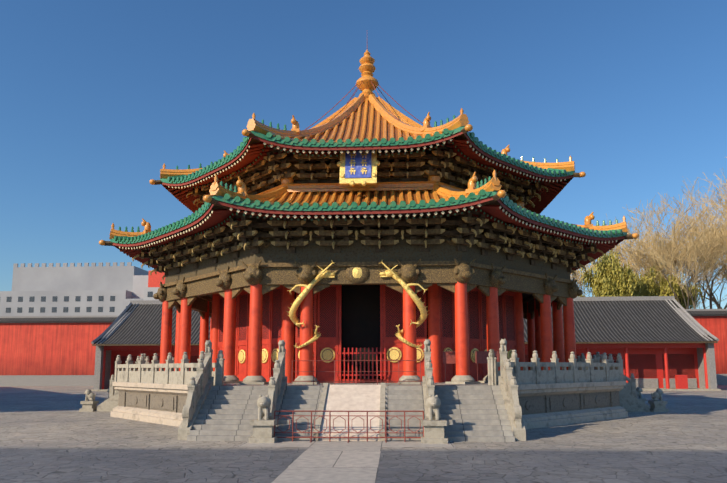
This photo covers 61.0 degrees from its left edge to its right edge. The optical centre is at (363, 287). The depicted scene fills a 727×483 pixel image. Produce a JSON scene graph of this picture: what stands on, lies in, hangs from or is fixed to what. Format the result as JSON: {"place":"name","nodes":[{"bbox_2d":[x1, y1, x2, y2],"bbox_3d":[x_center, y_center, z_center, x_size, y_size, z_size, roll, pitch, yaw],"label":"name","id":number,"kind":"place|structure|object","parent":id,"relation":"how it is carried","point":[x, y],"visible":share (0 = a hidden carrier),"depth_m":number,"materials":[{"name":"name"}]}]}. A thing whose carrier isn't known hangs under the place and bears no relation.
{"place":"outdoors","nodes":[
{"label":"outdoors","id":0,"kind":"place"},
{"bbox_2d":[0,322,112,374],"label":"red wall","id":1,"kind":"structure","parent":0,"point":[47,349],"depth_m":76.18,"materials":[{"name":"red paint"}]},
{"bbox_2d":[0,317,116,321],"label":"wall cap","id":2,"kind":"object","parent":1,"relation":"on","point":[66,319],"depth_m":76.54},
{"bbox_2d":[0,290,131,315],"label":"building","id":3,"kind":"structure","parent":0,"point":[94,304],"depth_m":197.45,"materials":[{"name":"concrete"}]},
{"bbox_2d":[6,296,114,312],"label":"tower windows","id":4,"kind":"structure","parent":3,"relation":"attached to","point":[54,309],"depth_m":197.43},
{"bbox_2d":[12,262,148,291],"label":"building","id":5,"kind":"structure","parent":0,"point":[72,277],"depth_m":208.76,"materials":[{"name":"concrete"}]},
{"bbox_2d":[122,299,142,311],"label":"building","id":6,"kind":"structure","parent":0,"point":[126,302],"depth_m":194.36,"materials":[{"name":"concrete"}]},
{"bbox_2d":[132,275,147,298],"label":"building","id":7,"kind":"structure","parent":0,"point":[140,282],"depth_m":202.07,"materials":[{"name":"white paint"}]},
{"bbox_2d":[143,287,158,299],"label":"building","id":8,"kind":"structure","parent":0,"point":[150,289],"depth_m":186.25,"materials":[{"name":"white paint"}]},
{"bbox_2d":[148,271,164,286],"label":"red tower sign","id":9,"kind":"object","parent":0,"point":[154,279],"visible":0.29,"depth_m":186.66,"materials":[{"name":"red paint"}]},
{"bbox_2d":[237,441,454,482],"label":"path paving","id":10,"kind":"structure","parent":0,"point":[336,462],"depth_m":13.89,"materials":[{"name":"grey stone"}]},
{"bbox_2d":[0,385,726,482],"bbox_3d":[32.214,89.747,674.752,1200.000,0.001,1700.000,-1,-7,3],"label":"ground","id":11,"kind":"structure","parent":0,"point":[50,434],"depth_m":15.26,"materials":[{"name":"grey stone"}]},
{"bbox_2d":[0,316,117,385],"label":"wall base and coping","id":12,"kind":"object","parent":11,"relation":"on","point":[46,380],"depth_m":75.73,"materials":[{"name":"grey stone"}]},
{"bbox_2d":[91,300,198,390],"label":"hall","id":13,"kind":"structure","parent":11,"relation":"on","point":[115,325],"depth_m":59.37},
{"bbox_2d":[94,304,210,343],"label":"hall roof","id":14,"kind":"structure","parent":13,"relation":"attached to","point":[142,323],"depth_m":61.47,"materials":[{"name":"grey tile"}]},
{"bbox_2d":[113,356,198,374],"bbox_3d":[-15.810,7.677,59.792,17.200,2.200,0.001,-1,-7,3],"label":"hall lattice","id":15,"kind":"object","parent":13,"relation":"attached to","point":[193,359],"visible":0.08,"depth_m":60.16,"materials":[{"name":"red wood"}]},
{"bbox_2d":[79,49,668,443],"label":"hall","id":16,"kind":"structure","parent":11,"relation":"on","point":[201,377],"depth_m":21.91,"materials":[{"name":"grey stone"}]},
{"bbox_2d":[319,385,380,440],"bbox_3d":[-0.354,3.771,18.947,1.720,1.530,2.400,-1,-7,3],"label":"stone ramp","id":17,"kind":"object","parent":16,"relation":"attached to","point":[352,397],"visible":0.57,"depth_m":18.86,"materials":[{"name":"grey stone"}]},
{"bbox_2d":[273,101,442,205],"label":"roof tiles","id":18,"kind":"object","parent":16,"relation":"attached to","point":[358,137],"visible":0.08,"depth_m":26.57,"materials":[{"name":"orange tile"}]},
{"bbox_2d":[345,150,370,177],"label":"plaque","id":19,"kind":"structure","parent":16,"relation":"attached to","point":[358,166],"depth_m":23.65,"materials":[{"name":"blue wood"}]},
{"bbox_2d":[336,348,385,382],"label":"gate","id":20,"kind":"structure","parent":16,"relation":"attached to","point":[364,353],"depth_m":24.04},
{"bbox_2d":[217,285,516,382],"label":"pavilion wall","id":21,"kind":"structure","parent":16,"relation":"attached to","point":[270,344],"depth_m":24.63,"materials":[{"name":"red wood"}]},
{"bbox_2d":[219,286,514,341],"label":"wall panels","id":22,"kind":"object","parent":21,"relation":"attached to","point":[393,305],"visible":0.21,"depth_m":25.09,"materials":[{"name":"red wood"}]},
{"bbox_2d":[239,349,511,361],"bbox_3d":[0.242,3.543,31.283,14.224,0.480,14.224,-1,-7,3],"label":"medallion","id":23,"kind":"object","parent":21,"relation":"attached to","point":[388,354],"visible":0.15,"depth_m":24.32,"materials":[{"name":"gold metal"}]},
{"bbox_2d":[159,281,576,382],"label":"columns","id":24,"kind":"structure","parent":16,"relation":"attached to","point":[543,342],"depth_m":24.14,"materials":[{"name":"red wood"}]},
{"bbox_2d":[153,258,582,313],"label":"entablature beam","id":25,"kind":"structure","parent":24,"relation":"on","point":[407,273],"depth_m":22.71,"materials":[{"name":"brown wood"}]},
{"bbox_2d":[132,150,603,318],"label":"brackets","id":26,"kind":"object","parent":16,"relation":"attached to","point":[381,174],"visible":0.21,"depth_m":23.88,"materials":[{"name":"brown wood"}]},
{"bbox_2d":[112,131,624,272],"bbox_3d":[0.225,-3.038,32.139,22.760,4.174,22.760,-1,-7,3],"label":"trim","id":27,"kind":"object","parent":16,"relation":"attached to","point":[255,151],"visible":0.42,"depth_m":24.04,"materials":[{"name":"red wood"}]},
{"bbox_2d":[110,115,626,249],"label":"tiles","id":28,"kind":"object","parent":16,"relation":"attached to","point":[335,206],"visible":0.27,"depth_m":23.16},
{"bbox_2d":[110,381,627,428],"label":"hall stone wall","id":29,"kind":"structure","parent":16,"relation":"attached to","point":[533,421],"depth_m":23.50,"materials":[{"name":"grey stone"}]},
{"bbox_2d":[118,391,619,414],"bbox_3d":[0.249,5.348,31.088,21.776,0.630,21.696,-1,-7,3],"label":"base panel","id":30,"kind":"object","parent":29,"relation":"attached to","point":[538,404],"visible":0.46,"depth_m":23.73,"materials":[{"name":"grey stone"}]},
{"bbox_2d":[99,50,638,245],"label":"roof tiles","id":31,"kind":"object","parent":16,"relation":"attached to","point":[407,126],"visible":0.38,"depth_m":25.50,"materials":[{"name":"orange tile"}]},
{"bbox_2d":[132,381,608,441],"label":"staircase","id":32,"kind":"structure","parent":16,"relation":"attached to","point":[467,412],"depth_m":18.73,"materials":[{"name":"grey stone"}]},
{"bbox_2d":[570,265,592,281],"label":"tree","id":33,"kind":"object","parent":11,"relation":"on","point":[572,277],"visible":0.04,"depth_m":93.33,"materials":[{"name":"plant"}]},
{"bbox_2d":[570,214,622,296],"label":"tree","id":34,"kind":"object","parent":11,"relation":"on","point":[578,282],"depth_m":97.06,"materials":[{"name":"plant"}]},
{"bbox_2d":[577,248,642,296],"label":"tree","id":35,"kind":"object","parent":11,"relation":"on","point":[614,284],"depth_m":79.01,"materials":[{"name":"green plant"}]},
{"bbox_2d":[524,296,720,390],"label":"hall","id":36,"kind":"structure","parent":11,"relation":"on","point":[657,349],"depth_m":57.28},
{"bbox_2d":[525,354,695,377],"bbox_3d":[20.671,7.350,58.023,20.450,2.200,0.001,-1,-7,3],"label":"hall lattice","id":37,"kind":"object","parent":36,"relation":"attached to","point":[642,365],"visible":0.2,"depth_m":57.69,"materials":[{"name":"red wood"}]},
{"bbox_2d":[523,300,715,341],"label":"hall roof","id":38,"kind":"structure","parent":36,"relation":"attached to","point":[629,321],"depth_m":59.59,"materials":[{"name":"grey tile"}]},
{"bbox_2d":[603,235,694,282],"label":"tree","id":39,"kind":"object","parent":11,"relation":"on","point":[635,252],"visible":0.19,"depth_m":93.07,"materials":[{"name":"plant"}]},
{"bbox_2d":[581,220,720,285],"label":"tree","id":40,"kind":"object","parent":11,"relation":"on","point":[643,255],"visible":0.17,"depth_m":93.24,"materials":[{"name":"brown plant"}]},
{"bbox_2d":[632,265,703,308],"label":"tree","id":41,"kind":"object","parent":11,"relation":"on","point":[650,285],"depth_m":82.68,"materials":[{"name":"green plant"}]},
{"bbox_2d":[615,193,726,308],"bbox_3d":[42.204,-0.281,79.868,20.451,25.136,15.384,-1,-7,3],"label":"tree","id":42,"kind":"object","parent":11,"relation":"on","point":[656,253],"depth_m":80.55,"materials":[{"name":"brown plant"}]},
{"bbox_2d":[622,208,726,308],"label":"tree","id":43,"kind":"object","parent":11,"relation":"on","point":[683,266],"depth_m":94.72,"materials":[{"name":"brown plant"}]},
{"bbox_2d":[675,375,687,388],"bbox_3d":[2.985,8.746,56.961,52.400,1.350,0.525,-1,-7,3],"label":"fire box","id":44,"kind":"object","parent":11,"relation":"on","point":[681,381],"visible":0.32,"depth_m":55.48,"materials":[{"name":"red metal"}]},
{"bbox_2d":[641,222,726,306],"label":"tree","id":45,"kind":"object","parent":11,"relation":"on","point":[714,300],"depth_m":103.12,"materials":[{"name":"brown plant"}]},
{"bbox_2d":[651,157,726,282],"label":"tree","id":46,"kind":"object","parent":11,"relation":"on","point":[709,211],"depth_m":101.15,"materials":[{"name":"brown plant"}]},
{"bbox_2d":[654,199,726,280],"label":"tree","id":47,"kind":"object","parent":11,"relation":"on","point":[700,231],"depth_m":101.87,"materials":[{"name":"brown plant"}]},
{"bbox_2d":[661,169,726,279],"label":"tree","id":48,"kind":"object","parent":11,"relation":"on","point":[694,200],"depth_m":95.12,"materials":[{"name":"brown plant"}]},
{"bbox_2d":[664,214,726,308],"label":"tree","id":49,"kind":"object","parent":11,"relation":"on","point":[710,301],"depth_m":96.30,"materials":[{"name":"brown plant"}]},
{"bbox_2d":[685,309,726,384],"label":"wall base","id":50,"kind":"object","parent":11,"relation":"on","point":[721,379],"visible":0.06,"depth_m":72.62,"materials":[{"name":"grey stone"}]},
{"bbox_2d":[687,192,726,275],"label":"tree","id":51,"kind":"object","parent":11,"relation":"on","point":[719,236],"depth_m":82.50,"materials":[{"name":"brown plant"}]},
{"bbox_2d":[694,202,726,254],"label":"tree","id":52,"kind":"object","parent":11,"relation":"on","point":[719,225],"visible":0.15,"depth_m":90.74,"materials":[{"name":"brown plant"}]},
{"bbox_2d":[696,184,726,214],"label":"tree","id":53,"kind":"object","parent":11,"relation":"on","point":[722,204],"visible":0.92,"depth_m":84.48,"materials":[{"name":"brown plant"}]},
{"bbox_2d":[0,0,726,308],"label":"sky","id":54,"kind":"structure","parent":0,"point":[96,96],"materials":[{"name":"blue"}]},
{"bbox_2d":[165,214,570,282],"bbox_3d":[0.231,-0.731,31.839,18.388,1.980,18.388,-1,-7,3],"label":"hall panel","id":55,"kind":"object","parent":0,"point":[357,250],"visible":0.31,"depth_m":22.81,"materials":[{"name":"brown wood"}]},
{"bbox_2d":[119,138,617,270],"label":"roof","id":56,"kind":"structure","parent":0,"point":[358,216],"depth_m":23.25,"materials":[{"name":"red wood"}]},
{"bbox_2d":[104,127,633,299],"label":"roof eaves","id":57,"kind":"object","parent":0,"point":[430,155],"visible":0.12,"depth_m":24.48,"materials":[{"name":"brown wood"}]},
{"bbox_2d":[235,149,511,362],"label":"gold ornaments","id":58,"kind":"object","parent":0,"point":[357,273],"visible":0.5,"depth_m":22.66},
{"bbox_2d":[692,316,726,373],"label":"red wall","id":59,"kind":"structure","parent":0,"point":[715,326],"depth_m":72.44,"materials":[{"name":"red paint"}]},
{"bbox_2d":[687,311,726,313],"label":"wall cap","id":60,"kind":"object","parent":59,"relation":"on","point":[707,312],"visible":0.2,"depth_m":72.77,"materials":[{"name":"grey tile"}]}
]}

